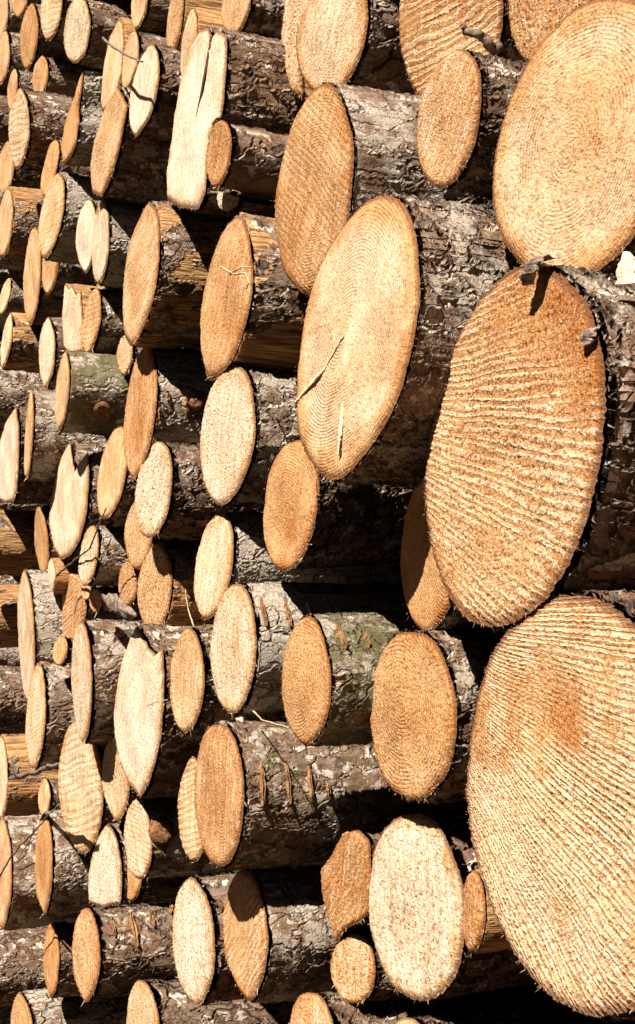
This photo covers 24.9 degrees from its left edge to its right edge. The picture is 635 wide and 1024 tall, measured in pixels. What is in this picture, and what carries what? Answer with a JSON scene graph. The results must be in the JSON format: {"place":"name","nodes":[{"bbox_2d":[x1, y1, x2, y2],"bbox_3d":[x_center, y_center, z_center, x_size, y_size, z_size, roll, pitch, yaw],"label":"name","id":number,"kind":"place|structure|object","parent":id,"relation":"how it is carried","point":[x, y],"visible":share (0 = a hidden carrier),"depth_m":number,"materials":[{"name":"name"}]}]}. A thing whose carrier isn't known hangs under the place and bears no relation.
{"place":"outdoors","nodes":[
{"label":"outdoors","id":0,"kind":"place"},
{"bbox_2d":[465,588,634,1021],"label":"log","id":1,"kind":"object","parent":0,"point":[550,791],"visible":1,"depth_m":1.33,"materials":[{"name":"brown wood"}]},
{"bbox_2d":[423,255,634,631],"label":"log","id":2,"kind":"object","parent":1,"relation":"on","point":[518,464],"visible":0.92,"depth_m":1.41,"materials":[{"name":"brown wood"}]},
{"bbox_2d":[490,0,634,286],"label":"log","id":3,"kind":"object","parent":2,"relation":"on","point":[563,187],"visible":0.93,"depth_m":1.52,"materials":[{"name":"brown wood"}]},
{"bbox_2d":[615,251,634,286],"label":"wood chip","id":4,"kind":"object","parent":2,"relation":"on","point":[625,273],"visible":1,"depth_m":1.36,"materials":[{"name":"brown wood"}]},
{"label":"terrain","id":5,"kind":"structure","parent":0,"visible":0},
{"bbox_2d":[0,584,19,647],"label":"log","id":6,"kind":"object","parent":5,"relation":"on","point":[9,634],"visible":0.16,"depth_m":4.26,"materials":[{"name":"brown wood"}]},
{"bbox_2d":[0,510,39,575],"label":"log","id":7,"kind":"object","parent":6,"relation":"on","point":[18,556],"visible":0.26,"depth_m":4.03,"materials":[{"name":"brown wood"}]},
{"bbox_2d":[0,278,24,315],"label":"log","id":8,"kind":"object","parent":5,"relation":"on","point":[11,298],"visible":0.17,"depth_m":4.18,"materials":[{"name":"brown wood"}]},
{"bbox_2d":[0,187,43,260],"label":"log","id":9,"kind":"object","parent":8,"relation":"on","point":[20,209],"visible":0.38,"depth_m":4.09,"materials":[{"name":"brown wood"}]},
{"bbox_2d":[0,141,41,194],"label":"log","id":10,"kind":"object","parent":9,"relation":"on","point":[11,175],"visible":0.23,"depth_m":4.36,"materials":[{"name":"brown wood"}]},
{"bbox_2d":[0,665,26,733],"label":"log","id":11,"kind":"object","parent":5,"relation":"on","point":[13,706],"visible":0.16,"depth_m":3.88,"materials":[{"name":"brown wood"}]},
{"bbox_2d":[7,69,33,109],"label":"log","id":12,"kind":"object","parent":5,"relation":"on","point":[15,84],"visible":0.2,"depth_m":4.48,"materials":[{"name":"brown wood"}]},
{"bbox_2d":[0,30,32,85],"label":"log","id":13,"kind":"object","parent":12,"relation":"on","point":[10,58],"visible":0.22,"depth_m":4.53,"materials":[{"name":"brown wood"}]},
{"bbox_2d":[0,0,28,34],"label":"log","id":14,"kind":"object","parent":13,"relation":"on","point":[10,21],"visible":0.1,"depth_m":4.67,"materials":[{"name":"brown wood"}]},
{"bbox_2d":[0,926,47,1006],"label":"log","id":15,"kind":"object","parent":5,"relation":"on","point":[21,959],"visible":0.17,"depth_m":3.67,"materials":[{"name":"brown wood"}]},
{"bbox_2d":[0,405,53,506],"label":"log","id":16,"kind":"object","parent":5,"relation":"on","point":[15,488],"visible":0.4,"depth_m":3.77,"materials":[{"name":"brown wood"}]},
{"bbox_2d":[0,312,42,373],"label":"log","id":17,"kind":"object","parent":16,"relation":"on","point":[19,351],"visible":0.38,"depth_m":3.91,"materials":[{"name":"brown wood"}]},
{"bbox_2d":[23,226,63,325],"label":"log","id":18,"kind":"object","parent":17,"relation":"on","point":[40,304],"visible":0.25,"depth_m":3.83,"materials":[{"name":"brown wood"}]},
{"bbox_2d":[40,139,90,196],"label":"log","id":19,"kind":"object","parent":18,"relation":"on","point":[53,165],"visible":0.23,"depth_m":3.78,"materials":[{"name":"brown wood"}]},
{"bbox_2d":[8,87,73,172],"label":"log","id":20,"kind":"object","parent":19,"relation":"on","point":[37,119],"visible":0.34,"depth_m":3.86,"materials":[{"name":"brown wood"}]},
{"bbox_2d":[32,55,102,96],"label":"log","id":21,"kind":"object","parent":20,"relation":"on","point":[56,75],"visible":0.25,"depth_m":4.02,"materials":[{"name":"brown wood"}]},
{"bbox_2d":[20,3,102,71],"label":"log","id":22,"kind":"object","parent":21,"relation":"on","point":[35,45],"visible":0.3,"depth_m":4.07,"materials":[{"name":"brown wood"}]},
{"bbox_2d":[40,0,131,44],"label":"log","id":23,"kind":"object","parent":21,"relation":"on","point":[53,13],"visible":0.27,"depth_m":3.95,"materials":[{"name":"brown wood"}]},
{"bbox_2d":[64,0,131,68],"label":"log","id":24,"kind":"object","parent":20,"relation":"on","point":[89,24],"visible":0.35,"depth_m":3.56,"materials":[{"name":"brown wood"}]},
{"bbox_2d":[0,364,55,427],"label":"log","id":25,"kind":"object","parent":16,"relation":"on","point":[16,387],"visible":0.2,"depth_m":4.20,"materials":[{"name":"brown wood"}]},
{"bbox_2d":[0,734,58,818],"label":"log","id":26,"kind":"object","parent":5,"relation":"on","point":[18,797],"visible":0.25,"depth_m":3.60,"materials":[{"name":"brown wood"}]},
{"bbox_2d":[38,778,60,814],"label":"log","id":27,"kind":"object","parent":5,"relation":"on","point":[48,800],"visible":0.16,"depth_m":3.55,"materials":[{"name":"brown wood"}]},
{"bbox_2d":[11,988,128,1023],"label":"log","id":28,"kind":"object","parent":5,"relation":"on","point":[38,1006],"visible":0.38,"depth_m":3.27,"materials":[{"name":"brown wood"}]},
{"bbox_2d":[42,921,81,998],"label":"log","id":29,"kind":"object","parent":28,"relation":"on","point":[59,977],"visible":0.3,"depth_m":3.13,"materials":[{"name":"brown wood"}]},
{"bbox_2d":[0,814,79,931],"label":"log","id":30,"kind":"object","parent":29,"relation":"on","point":[20,907],"visible":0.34,"depth_m":3.24,"materials":[{"name":"brown wood"}]},
{"bbox_2d":[35,810,169,916],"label":"log","id":31,"kind":"object","parent":29,"relation":"on","point":[67,893],"visible":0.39,"depth_m":3.07,"materials":[{"name":"brown wood"}]},
{"bbox_2d":[117,335,142,375],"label":"log","id":32,"kind":"object","parent":5,"relation":"on","point":[127,354],"visible":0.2,"depth_m":3.03,"materials":[{"name":"brown wood"}]},
{"bbox_2d":[88,822,176,906],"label":"log","id":33,"kind":"object","parent":5,"relation":"on","point":[109,856],"visible":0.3,"depth_m":2.85,"materials":[{"name":"brown wood"}]},
{"bbox_2d":[58,721,125,853],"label":"log","id":34,"kind":"object","parent":33,"relation":"on","point":[86,812],"visible":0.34,"depth_m":3.00,"materials":[{"name":"brown wood"}]},
{"bbox_2d":[25,661,75,770],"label":"log","id":35,"kind":"object","parent":34,"relation":"on","point":[50,717],"visible":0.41,"depth_m":3.15,"materials":[{"name":"brown wood"}]},
{"bbox_2d":[17,569,88,700],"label":"log","id":36,"kind":"object","parent":35,"relation":"on","point":[39,614],"visible":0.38,"depth_m":3.35,"materials":[{"name":"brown wood"}]},
{"bbox_2d":[34,505,59,569],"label":"log","id":37,"kind":"object","parent":36,"relation":"on","point":[45,551],"visible":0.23,"depth_m":3.55,"materials":[{"name":"brown wood"}]},
{"bbox_2d":[62,572,141,637],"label":"log","id":38,"kind":"object","parent":35,"relation":"on","point":[74,607],"visible":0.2,"depth_m":3.21,"materials":[{"name":"brown wood"}]},
{"bbox_2d":[48,558,78,593],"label":"log","id":39,"kind":"object","parent":38,"relation":"on","point":[58,584],"visible":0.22,"depth_m":3.30,"materials":[{"name":"brown wood"}]},
{"bbox_2d":[49,441,114,560],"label":"log","id":40,"kind":"object","parent":38,"relation":"on","point":[74,514],"visible":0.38,"depth_m":3.22,"materials":[{"name":"brown wood"}]},
{"bbox_2d":[24,389,109,484],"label":"log","id":41,"kind":"object","parent":40,"relation":"on","point":[46,443],"visible":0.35,"depth_m":3.40,"materials":[{"name":"brown wood"}]},
{"bbox_2d":[39,317,66,389],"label":"log","id":42,"kind":"object","parent":41,"relation":"on","point":[52,350],"visible":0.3,"depth_m":3.53,"materials":[{"name":"brown wood"}]},
{"bbox_2d":[42,258,96,296],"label":"log","id":43,"kind":"object","parent":42,"relation":"on","point":[71,274],"visible":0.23,"depth_m":3.67,"materials":[{"name":"brown wood"}]},
{"bbox_2d":[37,171,103,264],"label":"log","id":44,"kind":"object","parent":42,"relation":"on","point":[67,196],"visible":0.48,"depth_m":3.44,"materials":[{"name":"brown wood"}]},
{"bbox_2d":[60,70,102,166],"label":"log","id":45,"kind":"object","parent":44,"relation":"on","point":[83,119],"visible":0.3,"depth_m":3.36,"materials":[{"name":"brown wood"}]},
{"bbox_2d":[101,17,165,112],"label":"log","id":46,"kind":"object","parent":45,"relation":"on","point":[124,29],"visible":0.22,"depth_m":3.22,"materials":[{"name":"brown wood"}]},
{"bbox_2d":[54,350,130,436],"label":"log","id":47,"kind":"object","parent":40,"relation":"on","point":[91,394],"visible":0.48,"depth_m":3.04,"materials":[{"name":"brown wood"}]},
{"bbox_2d":[62,283,113,354],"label":"log","id":48,"kind":"object","parent":47,"relation":"on","point":[76,297],"visible":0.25,"depth_m":3.30,"materials":[{"name":"brown wood"}]},
{"bbox_2d":[75,199,100,273],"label":"log","id":49,"kind":"object","parent":48,"relation":"on","point":[85,225],"visible":0.16,"depth_m":3.26,"materials":[{"name":"brown wood"}]},
{"bbox_2d":[82,288,124,354],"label":"log","id":50,"kind":"object","parent":47,"relation":"on","point":[104,307],"visible":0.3,"depth_m":3.11,"materials":[{"name":"brown wood"}]},
{"bbox_2d":[92,198,145,289],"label":"log","id":51,"kind":"object","parent":50,"relation":"on","point":[116,222],"visible":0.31,"depth_m":3.04,"materials":[{"name":"brown wood"}]},
{"bbox_2d":[90,87,170,204],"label":"log","id":52,"kind":"object","parent":51,"relation":"on","point":[126,166],"visible":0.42,"depth_m":2.96,"materials":[{"name":"brown wood"}]},
{"bbox_2d":[121,31,166,87],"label":"log","id":53,"kind":"object","parent":52,"relation":"on","point":[137,43],"visible":0.19,"depth_m":3.11,"materials":[{"name":"brown wood"}]},
{"bbox_2d":[129,0,169,34],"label":"log","id":54,"kind":"object","parent":53,"relation":"on","point":[150,16],"visible":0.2,"depth_m":3.15,"materials":[{"name":"brown wood"}]},
{"bbox_2d":[128,44,181,141],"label":"log","id":55,"kind":"object","parent":52,"relation":"on","point":[156,81],"visible":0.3,"depth_m":2.78,"materials":[{"name":"brown wood"}]},
{"bbox_2d":[166,0,221,50],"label":"log","id":56,"kind":"object","parent":55,"relation":"on","point":[179,11],"visible":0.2,"depth_m":2.80,"materials":[{"name":"brown wood"}]},
{"bbox_2d":[122,861,230,903],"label":"log","id":57,"kind":"object","parent":33,"relation":"on","point":[161,887],"visible":0.18,"depth_m":2.76,"materials":[{"name":"brown wood"}]},
{"bbox_2d":[102,737,139,820],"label":"log","id":58,"kind":"object","parent":57,"relation":"on","point":[120,794],"visible":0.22,"depth_m":2.78,"materials":[{"name":"brown wood"}]},
{"bbox_2d":[71,619,166,744],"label":"log","id":59,"kind":"object","parent":58,"relation":"on","point":[99,649],"visible":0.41,"depth_m":2.76,"materials":[{"name":"brown wood"}]},
{"bbox_2d":[101,593,136,620],"bbox_3d":[-0.368,0.174,2.658,0.011,0.058,0.242,3,-7,-23],"label":"bark scrap","id":60,"kind":"object","parent":59,"relation":"on","point":[114,603],"visible":1,"depth_m":2.65,"materials":[{"name":"beige wood"}]},
{"bbox_2d":[118,561,140,606],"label":"log","id":61,"kind":"object","parent":59,"relation":"on","point":[128,583],"visible":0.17,"depth_m":2.91,"materials":[{"name":"brown wood"}]},
{"bbox_2d":[78,525,138,586],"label":"log","id":62,"kind":"object","parent":61,"relation":"on","point":[103,559],"visible":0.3,"depth_m":2.96,"materials":[{"name":"brown wood"}]},
{"bbox_2d":[97,426,136,520],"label":"log","id":63,"kind":"object","parent":62,"relation":"on","point":[115,498],"visible":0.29,"depth_m":2.93,"materials":[{"name":"brown wood"}]},
{"bbox_2d":[170,870,271,1008],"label":"log","id":64,"kind":"object","parent":5,"relation":"on","point":[205,977],"visible":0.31,"depth_m":2.15,"materials":[{"name":"brown wood"}]},
{"bbox_2d":[177,755,212,863],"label":"log","id":65,"kind":"object","parent":64,"relation":"on","point":[192,845],"visible":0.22,"depth_m":2.33,"materials":[{"name":"brown wood"}]},
{"bbox_2d":[170,627,287,734],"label":"log","id":66,"kind":"object","parent":65,"relation":"on","point":[193,712],"visible":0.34,"depth_m":2.38,"materials":[{"name":"brown wood"}]},
{"bbox_2d":[194,511,401,620],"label":"log","id":67,"kind":"object","parent":66,"relation":"on","point":[232,549],"visible":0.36,"depth_m":2.25,"materials":[{"name":"brown wood"}]},
{"bbox_2d":[200,365,299,509],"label":"log","id":68,"kind":"object","parent":67,"relation":"on","point":[248,430],"visible":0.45,"depth_m":2.19,"materials":[{"name":"brown wood"}]},
{"bbox_2d":[200,212,309,381],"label":"log","id":69,"kind":"object","parent":68,"relation":"on","point":[258,322],"visible":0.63,"depth_m":2.21,"materials":[{"name":"brown wood"}]},
{"bbox_2d":[217,191,274,218],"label":"log","id":70,"kind":"object","parent":69,"relation":"on","point":[232,202],"visible":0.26,"depth_m":2.36,"materials":[{"name":"brown wood"}]},
{"bbox_2d":[203,120,288,198],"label":"log","id":71,"kind":"object","parent":70,"relation":"on","point":[243,158],"visible":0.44,"depth_m":2.29,"materials":[{"name":"brown wood"}]},
{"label":"log","id":72,"kind":"object","parent":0,"visible":0},
{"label":"log","id":73,"kind":"object","parent":72,"relation":"on","visible":0},
{"bbox_2d":[223,866,341,1003],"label":"log","id":74,"kind":"object","parent":73,"relation":"on","point":[298,962],"visible":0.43,"depth_m":1.99,"materials":[{"name":"brown wood"}]},
{"bbox_2d":[194,720,467,869],"bbox_3d":[0.465,0.441,2.239,1.314,0.255,0.210,2,-6,-22],"label":"log","id":75,"kind":"object","parent":74,"relation":"on","point":[268,795],"visible":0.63,"depth_m":1.97,"materials":[{"name":"brown wood"}]},
{"bbox_2d":[210,581,408,717],"bbox_3d":[0.480,0.218,2.324,1.318,0.218,0.201,2,-6,-21],"label":"log","id":76,"kind":"object","parent":75,"relation":"on","point":[255,623],"visible":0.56,"depth_m":2.06,"materials":[{"name":"brown wood"}]},
{"bbox_2d":[262,440,413,570],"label":"log","id":77,"kind":"object","parent":76,"relation":"on","point":[312,518],"visible":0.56,"depth_m":2.01,"materials":[{"name":"brown wood"}]},
{"bbox_2d":[290,988,555,1023],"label":"log","id":78,"kind":"object","parent":73,"relation":"on","point":[323,1008],"visible":0.47,"depth_m":1.86,"materials":[{"name":"brown wood"}]},
{"bbox_2d":[330,933,541,1004],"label":"log","id":79,"kind":"object","parent":78,"relation":"on","point":[358,975],"visible":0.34,"depth_m":1.83,"materials":[{"name":"brown wood"}]},
{"bbox_2d":[321,827,463,940],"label":"log","id":80,"kind":"object","parent":79,"relation":"on","point":[346,870],"visible":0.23,"depth_m":1.83,"materials":[{"name":"brown wood"}]},
{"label":"log","id":81,"kind":"object","parent":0,"visible":0},
{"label":"log","id":82,"kind":"object","parent":81,"relation":"on","visible":0},
{"bbox_2d":[126,979,295,1023],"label":"log","id":83,"kind":"object","parent":82,"relation":"on","point":[155,1001],"visible":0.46,"depth_m":2.41,"materials":[{"name":"brown wood"}]},
{"bbox_2d":[72,901,178,1002],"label":"log","id":84,"kind":"object","parent":83,"relation":"on","point":[119,951],"visible":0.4,"depth_m":2.56,"materials":[{"name":"brown wood"}]},
{"bbox_2d":[124,797,245,882],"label":"log","id":85,"kind":"object","parent":84,"relation":"on","point":[153,844],"visible":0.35,"depth_m":2.60,"materials":[{"name":"brown wood"}]},
{"bbox_2d":[114,623,212,799],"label":"log","id":86,"kind":"object","parent":85,"relation":"on","point":[155,754],"visible":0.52,"depth_m":2.56,"materials":[{"name":"brown wood"}]},
{"bbox_2d":[137,540,213,625],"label":"log","id":87,"kind":"object","parent":86,"relation":"on","point":[163,583],"visible":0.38,"depth_m":2.71,"materials":[{"name":"brown wood"}]},
{"bbox_2d":[124,502,200,569],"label":"log","id":88,"kind":"object","parent":87,"relation":"on","point":[138,544],"visible":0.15,"depth_m":2.84,"materials":[{"name":"brown wood"}]},
{"bbox_2d":[135,441,263,540],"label":"log","id":89,"kind":"object","parent":87,"relation":"on","point":[180,505],"visible":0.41,"depth_m":2.62,"materials":[{"name":"brown wood"}]},
{"bbox_2d":[123,348,214,479],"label":"log","id":90,"kind":"object","parent":89,"relation":"on","point":[168,393],"visible":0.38,"depth_m":2.70,"materials":[{"name":"brown wood"}]},
{"bbox_2d":[123,200,233,349],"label":"log","id":91,"kind":"object","parent":90,"relation":"on","point":[171,251],"visible":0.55,"depth_m":2.62,"materials":[{"name":"brown wood"}]},
{"bbox_2d":[167,26,304,217],"bbox_3d":[0.385,-0.666,2.774,1.321,0.374,0.351,3,-7,-23],"label":"log","id":92,"kind":"object","parent":91,"relation":"on","point":[256,91],"visible":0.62,"depth_m":2.44,"materials":[{"name":"brown wood"}]},
{"bbox_2d":[179,7,244,82],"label":"log","id":93,"kind":"object","parent":92,"relation":"on","point":[198,19],"visible":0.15,"depth_m":2.62,"materials":[{"name":"brown wood"}]},
{"bbox_2d":[221,0,284,39],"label":"log","id":94,"kind":"object","parent":92,"relation":"on","point":[263,18],"visible":0.21,"depth_m":2.57,"materials":[{"name":"brown wood"}]},
{"bbox_2d":[281,0,312,100],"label":"log","id":95,"kind":"object","parent":92,"relation":"on","point":[294,10],"visible":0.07,"depth_m":2.41,"materials":[{"name":"brown wood"}]},
{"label":"log","id":96,"kind":"object","parent":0,"visible":0},
{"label":"log","id":97,"kind":"object","parent":96,"relation":"on","visible":0},
{"bbox_2d":[396,1001,634,1023],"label":"log","id":98,"kind":"object","parent":97,"relation":"on","point":[554,1012],"visible":0.73,"depth_m":1.69,"materials":[{"name":"brown wood"}]},
{"bbox_2d":[367,806,534,1002],"bbox_3d":[0.698,0.452,1.966,1.316,0.300,0.232,3,-7,-25],"label":"log","id":99,"kind":"object","parent":98,"relation":"on","point":[422,869],"visible":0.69,"depth_m":1.66,"materials":[{"name":"brown wood"}]},
{"bbox_2d":[369,629,505,803],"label":"log","id":100,"kind":"object","parent":99,"relation":"on","point":[421,735],"visible":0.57,"depth_m":1.64,"materials":[{"name":"brown wood"}]},
{"bbox_2d":[282,610,458,747],"bbox_3d":[0.580,0.214,2.045,1.306,0.218,0.171,3,-7,-23],"label":"log","id":101,"kind":"object","parent":100,"relation":"on","point":[330,661],"visible":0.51,"depth_m":1.76,"materials":[{"name":"brown wood"}]},
{"bbox_2d":[398,479,599,631],"bbox_3d":[0.723,0.051,1.974,1.332,0.254,0.223,3,-7,-25],"label":"log","id":102,"kind":"object","parent":100,"relation":"on","point":[426,597],"visible":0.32,"depth_m":1.71,"materials":[{"name":"brown wood"}]},
{"bbox_2d":[293,192,610,488],"bbox_3d":[0.637,-0.178,1.987,1.344,0.366,0.359,3,-7,-23],"label":"log","id":103,"kind":"object","parent":102,"relation":"on","point":[402,284],"visible":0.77,"depth_m":1.66,"materials":[{"name":"brown wood"}]},
{"bbox_2d":[275,81,493,296],"bbox_3d":[0.585,-0.430,2.280,1.312,0.319,0.318,3,-7,-23],"label":"log","id":104,"kind":"object","parent":103,"relation":"on","point":[349,150],"visible":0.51,"depth_m":1.95,"materials":[{"name":"brown wood"}]},
{"bbox_2d":[296,0,415,94],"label":"log","id":105,"kind":"object","parent":104,"relation":"on","point":[352,42],"visible":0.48,"depth_m":2.18,"materials":[{"name":"brown wood"}]},
{"bbox_2d":[397,0,525,96],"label":"log","id":106,"kind":"object","parent":104,"relation":"on","point":[431,36],"visible":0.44,"depth_m":1.98,"materials":[{"name":"brown wood"}]},
{"bbox_2d":[417,49,527,199],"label":"log","id":107,"kind":"object","parent":103,"relation":"on","point":[465,99],"visible":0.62,"depth_m":1.74,"materials":[{"name":"brown wood"}]},
{"bbox_2d":[508,0,590,61],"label":"log","id":108,"kind":"object","parent":107,"relation":"on","point":[533,24],"visible":0.34,"depth_m":1.80,"materials":[{"name":"brown wood"}]},
{"bbox_2d":[463,869,511,953],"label":"log","id":109,"kind":"object","parent":99,"relation":"on","point":[480,939],"visible":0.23,"depth_m":1.54,"materials":[{"name":"brown wood"}]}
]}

